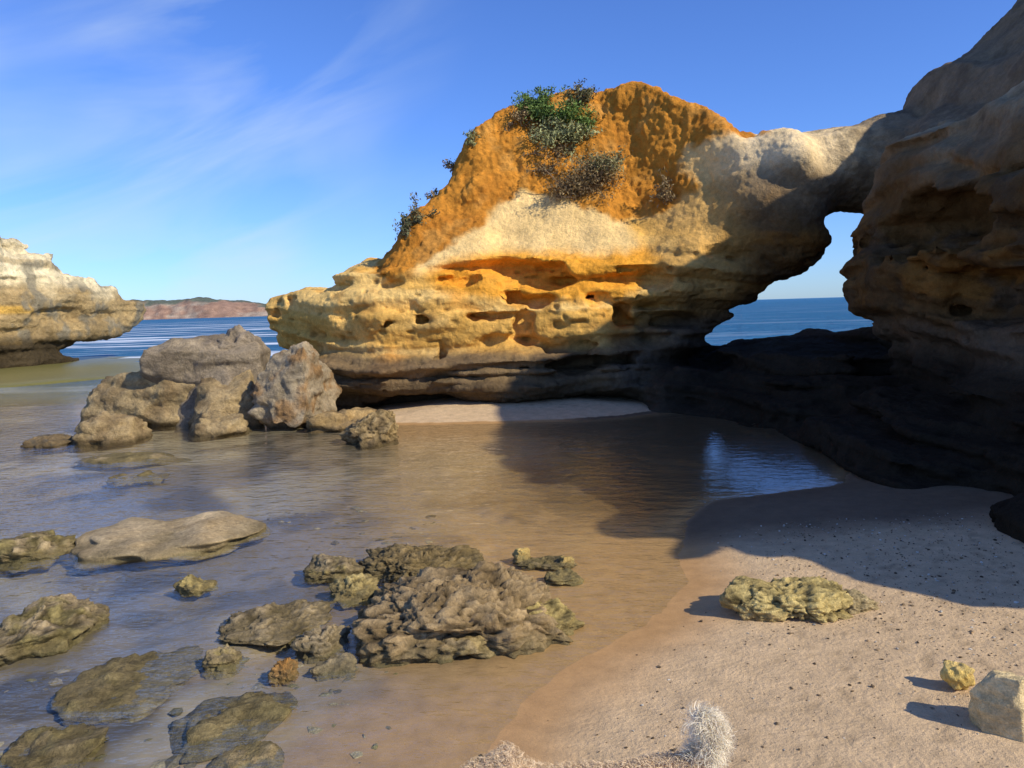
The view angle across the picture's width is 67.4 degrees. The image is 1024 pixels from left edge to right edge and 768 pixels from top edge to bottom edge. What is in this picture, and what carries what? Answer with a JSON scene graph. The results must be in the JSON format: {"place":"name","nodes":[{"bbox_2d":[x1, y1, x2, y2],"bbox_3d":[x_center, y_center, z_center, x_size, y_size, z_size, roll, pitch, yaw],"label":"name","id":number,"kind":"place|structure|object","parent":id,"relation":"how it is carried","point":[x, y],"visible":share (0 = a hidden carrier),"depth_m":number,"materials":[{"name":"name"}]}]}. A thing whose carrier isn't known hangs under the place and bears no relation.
{"place":"outdoors","nodes":[
{"label":"outdoors","id":0,"kind":"place"},
{"bbox_2d":[132,297,267,319],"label":"distant headland","id":1,"kind":"structure","parent":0,"point":[201,307],"depth_m":692.99,"materials":[{"name":"brown stone"}]},
{"bbox_2d":[0,297,872,670],"bbox_3d":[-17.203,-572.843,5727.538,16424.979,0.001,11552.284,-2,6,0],"label":"sea water","id":2,"kind":"structure","parent":0,"point":[768,317],"depth_m":10.85,"materials":[{"name":"blue liquid"}]},
{"bbox_2d":[0,0,1016,303],"label":"sky","id":3,"kind":"structure","parent":0,"point":[259,151],"materials":[{"name":"blue"}]},
{"bbox_2d":[0,356,1023,767],"bbox_3d":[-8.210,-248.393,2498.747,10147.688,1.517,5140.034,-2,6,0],"label":"sand beach","id":4,"kind":"structure","parent":0,"point":[668,576],"depth_m":4.43,"materials":[{"name":"beige sand"}]},
{"bbox_2d":[0,529,76,574],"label":"reef rock","id":5,"kind":"object","parent":4,"relation":"on","point":[26,550],"visible":0.97,"depth_m":5.26,"materials":[{"name":"beige stone"}]},
{"bbox_2d":[20,434,73,454],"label":"boulder","id":6,"kind":"object","parent":4,"relation":"on","point":[53,441],"visible":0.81,"depth_m":9.91,"materials":[{"name":"brown stone"}]},
{"bbox_2d":[0,723,109,767],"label":"reef rock","id":7,"kind":"object","parent":4,"relation":"on","point":[80,745],"visible":0.99,"depth_m":2.86,"materials":[{"name":"brown stone"}]},
{"bbox_2d":[0,593,109,666],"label":"reef rock","id":8,"kind":"object","parent":4,"relation":"on","point":[44,626],"visible":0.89,"depth_m":3.90,"materials":[{"name":"beige stone"}]},
{"bbox_2d":[0,236,146,368],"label":"rocky headland","id":9,"kind":"structure","parent":4,"relation":"on","point":[49,310],"depth_m":27.79,"materials":[{"name":"beige stone"}]},
{"bbox_2d":[68,410,152,452],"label":"boulder","id":10,"kind":"object","parent":4,"relation":"on","point":[104,428],"visible":0.81,"depth_m":9.97,"materials":[{"name":"beige stone"}]},
{"bbox_2d":[49,645,203,725],"bbox_3d":[-1.725,1.357,3.466,0.567,0.168,0.689,-2,6,0],"label":"reef rock","id":11,"kind":"object","parent":4,"relation":"on","point":[134,687],"visible":0.94,"depth_m":3.34,"materials":[{"name":"brown stone"}]},
{"bbox_2d":[75,451,191,469],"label":"reef rock","id":12,"kind":"object","parent":4,"relation":"on","point":[127,458],"visible":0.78,"depth_m":8.72,"materials":[{"name":"stone"}]},
{"bbox_2d":[75,370,194,433],"bbox_3d":[-5.522,0.414,12.075,2.503,1.461,1.555,-2,6,0],"label":"boulder","id":13,"kind":"object","parent":4,"relation":"on","point":[138,395],"visible":0.41,"depth_m":11.41,"materials":[{"name":"stone"}]},
{"bbox_2d":[106,470,169,486],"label":"reef rock","id":14,"kind":"object","parent":4,"relation":"on","point":[148,473],"visible":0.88,"depth_m":7.76,"materials":[{"name":"grey stone"}]},
{"bbox_2d":[69,511,269,570],"bbox_3d":[-2.476,1.119,5.582,1.342,0.196,1.032,-2,6,0],"label":"reef rock","id":15,"kind":"object","parent":4,"relation":"on","point":[190,538],"visible":0.98,"depth_m":5.39,"materials":[{"name":"beige stone"}]},
{"bbox_2d":[173,574,218,597],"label":"reef rock","id":16,"kind":"object","parent":4,"relation":"on","point":[189,585],"visible":1,"depth_m":4.52,"materials":[{"name":"yellow stone"}]},
{"bbox_2d":[139,334,270,429],"bbox_3d":[-4.609,0.062,11.901,1.867,1.668,1.437,-2,6,0],"label":"boulder","id":17,"kind":"object","parent":4,"relation":"on","point":[194,360],"visible":0.53,"depth_m":11.37,"materials":[{"name":"grey stone"}]},
{"bbox_2d":[217,324,261,349],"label":"boulder","id":18,"kind":"object","parent":17,"relation":"on","point":[238,335],"visible":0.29,"depth_m":11.63,"materials":[{"name":"grey stone"}]},
{"bbox_2d":[0,506,435,767],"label":"submerged stones","id":19,"kind":"object","parent":4,"relation":"on","point":[172,761],"visible":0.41,"depth_m":3.32,"materials":[{"name":"grey stone"}]},
{"bbox_2d":[187,410,251,441],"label":"boulder","id":20,"kind":"object","parent":4,"relation":"on","point":[216,424],"visible":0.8,"depth_m":10.36,"materials":[{"name":"brown stone"}]},
{"bbox_2d":[201,643,244,679],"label":"reef rock","id":21,"kind":"object","parent":4,"relation":"on","point":[221,663],"visible":0.98,"depth_m":3.53,"materials":[{"name":"beige stone"}]},
{"bbox_2d":[188,370,263,429],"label":"boulder","id":22,"kind":"object","parent":4,"relation":"on","point":[233,396],"visible":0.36,"depth_m":11.05,"materials":[{"name":"brown stone"}]},
{"bbox_2d":[168,691,297,763],"bbox_3d":[-1.123,1.365,3.072,0.524,0.136,0.461,-4,6,-17],"label":"reef rock","id":23,"kind":"object","parent":4,"relation":"on","point":[208,730],"visible":0.9,"depth_m":3.03,"materials":[{"name":"brown stone"}]},
{"bbox_2d":[205,741,284,767],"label":"reef rock","id":24,"kind":"object","parent":4,"relation":"on","point":[263,754],"visible":1,"depth_m":2.79,"materials":[{"name":"brown stone"}]},
{"bbox_2d":[218,599,334,653],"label":"reef rock","id":25,"kind":"object","parent":4,"relation":"on","point":[275,627],"visible":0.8,"depth_m":3.94,"materials":[{"name":"grey stone"}]},
{"bbox_2d":[267,657,298,686],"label":"reef rock","id":26,"kind":"object","parent":4,"relation":"on","point":[284,672],"visible":0.94,"depth_m":3.40,"materials":[{"name":"orange stone"}]},
{"bbox_2d":[247,341,341,429],"bbox_3d":[-3.189,0.178,11.230,1.130,1.612,1.341,-2,6,0],"label":"boulder","id":27,"kind":"object","parent":4,"relation":"on","point":[297,386],"visible":0.89,"depth_m":10.73,"materials":[{"name":"grey stone"}]},
{"bbox_2d":[290,624,350,664],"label":"reef rock","id":28,"kind":"object","parent":4,"relation":"on","point":[316,645],"visible":0.87,"depth_m":3.65,"materials":[{"name":"grey stone"}]},
{"bbox_2d":[303,553,363,584],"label":"reef rock","id":29,"kind":"object","parent":4,"relation":"on","point":[322,568],"visible":0.87,"depth_m":4.67,"materials":[{"name":"grey stone"}]},
{"bbox_2d":[310,652,358,681],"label":"reef rock","id":30,"kind":"object","parent":4,"relation":"on","point":[343,665],"visible":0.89,"depth_m":3.45,"materials":[{"name":"grey stone"}]},
{"bbox_2d":[306,407,376,433],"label":"boulder","id":31,"kind":"object","parent":4,"relation":"on","point":[340,421],"visible":0.48,"depth_m":10.39,"materials":[{"name":"brown stone"}]},
{"bbox_2d":[327,573,379,609],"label":"reef rock","id":32,"kind":"object","parent":4,"relation":"on","point":[353,592],"visible":0.82,"depth_m":4.33,"materials":[{"name":"yellow stone"}]},
{"bbox_2d":[338,409,398,449],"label":"boulder","id":33,"kind":"object","parent":4,"relation":"on","point":[378,427],"visible":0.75,"depth_m":9.29,"materials":[{"name":"brown stone"}]},
{"bbox_2d":[359,543,483,588],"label":"knobbly reef rock","id":34,"kind":"object","parent":4,"relation":"on","point":[394,562],"visible":0.56,"depth_m":4.73,"materials":[{"name":"stone"}]},
{"bbox_2d":[416,633,499,664],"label":"reef rock","id":35,"kind":"object","parent":4,"relation":"on","point":[471,644],"visible":0.38,"depth_m":3.54,"materials":[{"name":"beige stone"}]},
{"bbox_2d":[351,560,572,668],"bbox_3d":[-0.269,1.179,3.955,1.133,0.427,0.996,-2,6,0],"label":"knobbly reef rock","id":36,"kind":"object","parent":4,"relation":"on","point":[490,602],"visible":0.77,"depth_m":3.67,"materials":[{"name":"stone"}]},
{"bbox_2d":[512,547,530,563],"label":"reef rock","id":37,"kind":"object","parent":4,"relation":"on","point":[519,555],"visible":0.96,"depth_m":4.85,"materials":[{"name":"beige stone"}]},
{"bbox_2d":[511,555,576,571],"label":"reef rock","id":38,"kind":"object","parent":4,"relation":"on","point":[549,563],"visible":0.83,"depth_m":4.76,"materials":[{"name":"stone"}]},
{"bbox_2d":[526,597,585,635],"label":"reef rock","id":39,"kind":"object","parent":4,"relation":"on","point":[561,614],"visible":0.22,"depth_m":3.83,"materials":[{"name":"yellow stone"}]},
{"bbox_2d":[544,568,583,586],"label":"reef rock","id":40,"kind":"object","parent":4,"relation":"on","point":[568,577],"visible":0.96,"depth_m":4.47,"materials":[{"name":"grey stone"}]},
{"bbox_2d":[558,556,573,563],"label":"reef rock","id":41,"kind":"object","parent":4,"relation":"on","point":[565,559],"visible":0.9,"depth_m":4.76,"materials":[{"name":"beige stone"}]},
{"bbox_2d":[460,699,738,767],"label":"dog","id":42,"kind":"object","parent":4,"relation":"on","point":[710,732],"visible":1,"depth_m":2.20},
{"bbox_2d":[547,512,1023,767],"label":"pebbles","id":43,"kind":"object","parent":4,"relation":"on","point":[872,685],"visible":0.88,"depth_m":3.91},
{"bbox_2d":[719,575,853,622],"bbox_3d":[1.364,1.099,3.871,0.653,0.220,0.476,-2,6,0],"label":"yellow rock","id":44,"kind":"object","parent":4,"relation":"on","point":[814,598],"visible":0.99,"depth_m":3.76,"materials":[{"name":"yellow stone"}]},
{"bbox_2d":[843,588,878,614],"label":"yellow rock","id":45,"kind":"object","parent":4,"relation":"on","point":[862,603],"visible":0.55,"depth_m":3.77,"materials":[{"name":"beige stone"}]},
{"bbox_2d":[940,660,974,689],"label":"yellow rock","id":46,"kind":"object","parent":4,"relation":"on","point":[954,675],"visible":1,"depth_m":2.92,"materials":[{"name":"yellow stone"}]},
{"bbox_2d":[968,670,1023,742],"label":"pale rock","id":47,"kind":"object","parent":4,"relation":"on","point":[996,705],"visible":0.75,"depth_m":2.63,"materials":[{"name":"beige stone"}]},
{"bbox_2d":[265,0,1023,542],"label":"sea arch cliff","id":48,"kind":"structure","parent":0,"point":[497,280],"depth_m":11.69,"materials":[{"name":"stone"}]},
{"bbox_2d":[392,208,413,241],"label":"shrub","id":49,"kind":"object","parent":48,"relation":"on","point":[406,226],"visible":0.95,"depth_m":12.65,"materials":[{"name":"green plant"}]},
{"bbox_2d":[398,192,439,224],"bbox_3d":[-1.543,-2.884,12.811,0.569,0.678,0.543,-6,7,-40],"label":"shrub","id":50,"kind":"object","parent":48,"relation":"on","point":[417,218],"visible":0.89,"depth_m":12.75,"materials":[{"name":"green plant"}]},
{"bbox_2d":[424,188,437,199],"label":"shrub","id":51,"kind":"object","parent":48,"relation":"on","point":[434,193],"visible":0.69,"depth_m":13.72,"materials":[{"name":"green plant"}]},
{"bbox_2d":[442,158,456,172],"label":"shrub","id":52,"kind":"object","parent":48,"relation":"on","point":[449,166],"visible":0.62,"depth_m":13.66,"materials":[{"name":"green plant"}]},
{"bbox_2d":[463,129,484,146],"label":"shrub","id":53,"kind":"object","parent":48,"relation":"on","point":[469,136],"visible":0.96,"depth_m":13.20,"materials":[{"name":"green plant"}]},
{"bbox_2d":[504,100,540,135],"bbox_3d":[0.172,-4.605,13.356,0.770,0.586,0.552,0,6,20],"label":"shrub","id":54,"kind":"object","parent":48,"relation":"on","point":[520,116],"visible":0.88,"depth_m":13.29,"materials":[{"name":"green plant"}]},
{"bbox_2d":[511,89,553,116],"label":"shrub","id":55,"kind":"object","parent":48,"relation":"on","point":[530,104],"visible":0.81,"depth_m":13.35,"materials":[{"name":"green plant"}]},
{"bbox_2d":[526,156,561,175],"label":"shrub","id":56,"kind":"object","parent":48,"relation":"on","point":[552,165],"visible":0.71,"depth_m":13.08,"materials":[{"name":"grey plant"}]},
{"bbox_2d":[519,140,575,161],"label":"shrub","id":57,"kind":"object","parent":48,"relation":"on","point":[556,153],"visible":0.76,"depth_m":13.12,"materials":[{"name":"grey plant"}]},
{"bbox_2d":[529,83,569,102],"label":"shrub","id":58,"kind":"object","parent":48,"relation":"on","point":[540,91],"visible":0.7,"depth_m":13.53,"materials":[{"name":"green plant"}]},
{"bbox_2d":[516,96,592,125],"bbox_3d":[0.799,-4.674,13.260,1.405,0.491,1.039,-4,6,-22],"label":"shrub","id":59,"kind":"object","parent":48,"relation":"on","point":[549,112],"visible":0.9,"depth_m":13.18,"materials":[{"name":"green plant"}]},
{"bbox_2d":[516,115,603,147],"bbox_3d":[0.908,-4.319,13.202,1.182,0.644,1.352,3,7,39],"label":"shrub","id":60,"kind":"object","parent":48,"relation":"on","point":[558,131],"visible":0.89,"depth_m":13.10,"materials":[{"name":"green plant"}]},
{"bbox_2d":[541,131,592,156],"bbox_3d":[0.985,-4.147,13.340,0.924,0.515,0.649,0,6,12],"label":"shrub","id":61,"kind":"object","parent":48,"relation":"on","point":[572,140],"visible":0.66,"depth_m":13.19,"materials":[{"name":"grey plant"}]},
{"bbox_2d":[543,165,602,204],"bbox_3d":[0.984,-3.285,12.781,1.037,0.678,0.829,-2,6,0],"label":"shrub","id":62,"kind":"object","parent":48,"relation":"on","point":[565,192],"visible":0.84,"depth_m":12.72,"materials":[{"name":"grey plant"}]},
{"bbox_2d":[524,144,629,204],"bbox_3d":[1.135,-3.461,12.851,1.947,1.118,1.156,-2,6,0],"label":"shrub","id":63,"kind":"object","parent":48,"relation":"on","point":[590,179],"visible":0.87,"depth_m":12.73,"materials":[{"name":"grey plant"}]},
{"bbox_2d":[561,82,599,107],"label":"shrub","id":64,"kind":"object","parent":48,"relation":"on","point":[587,93],"visible":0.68,"depth_m":13.45,"materials":[{"name":"green plant"}]},
{"bbox_2d":[571,78,593,99],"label":"shrub","id":65,"kind":"object","parent":48,"relation":"on","point":[578,86],"visible":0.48,"depth_m":13.56,"materials":[{"name":"green plant"}]},
{"bbox_2d":[569,107,604,130],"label":"shrub","id":66,"kind":"object","parent":48,"relation":"on","point":[587,121],"visible":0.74,"depth_m":13.30,"materials":[{"name":"green plant"}]},
{"bbox_2d":[562,145,632,182],"bbox_3d":[1.618,-3.725,13.025,1.202,0.733,1.181,2,7,33],"label":"shrub","id":67,"kind":"object","parent":48,"relation":"on","point":[612,163],"visible":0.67,"depth_m":12.80,"materials":[{"name":"grey plant"}]},
{"bbox_2d":[649,166,677,207],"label":"shrub","id":68,"kind":"object","parent":48,"relation":"on","point":[663,196],"visible":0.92,"depth_m":12.47,"materials":[{"name":"grey plant"}]}
]}

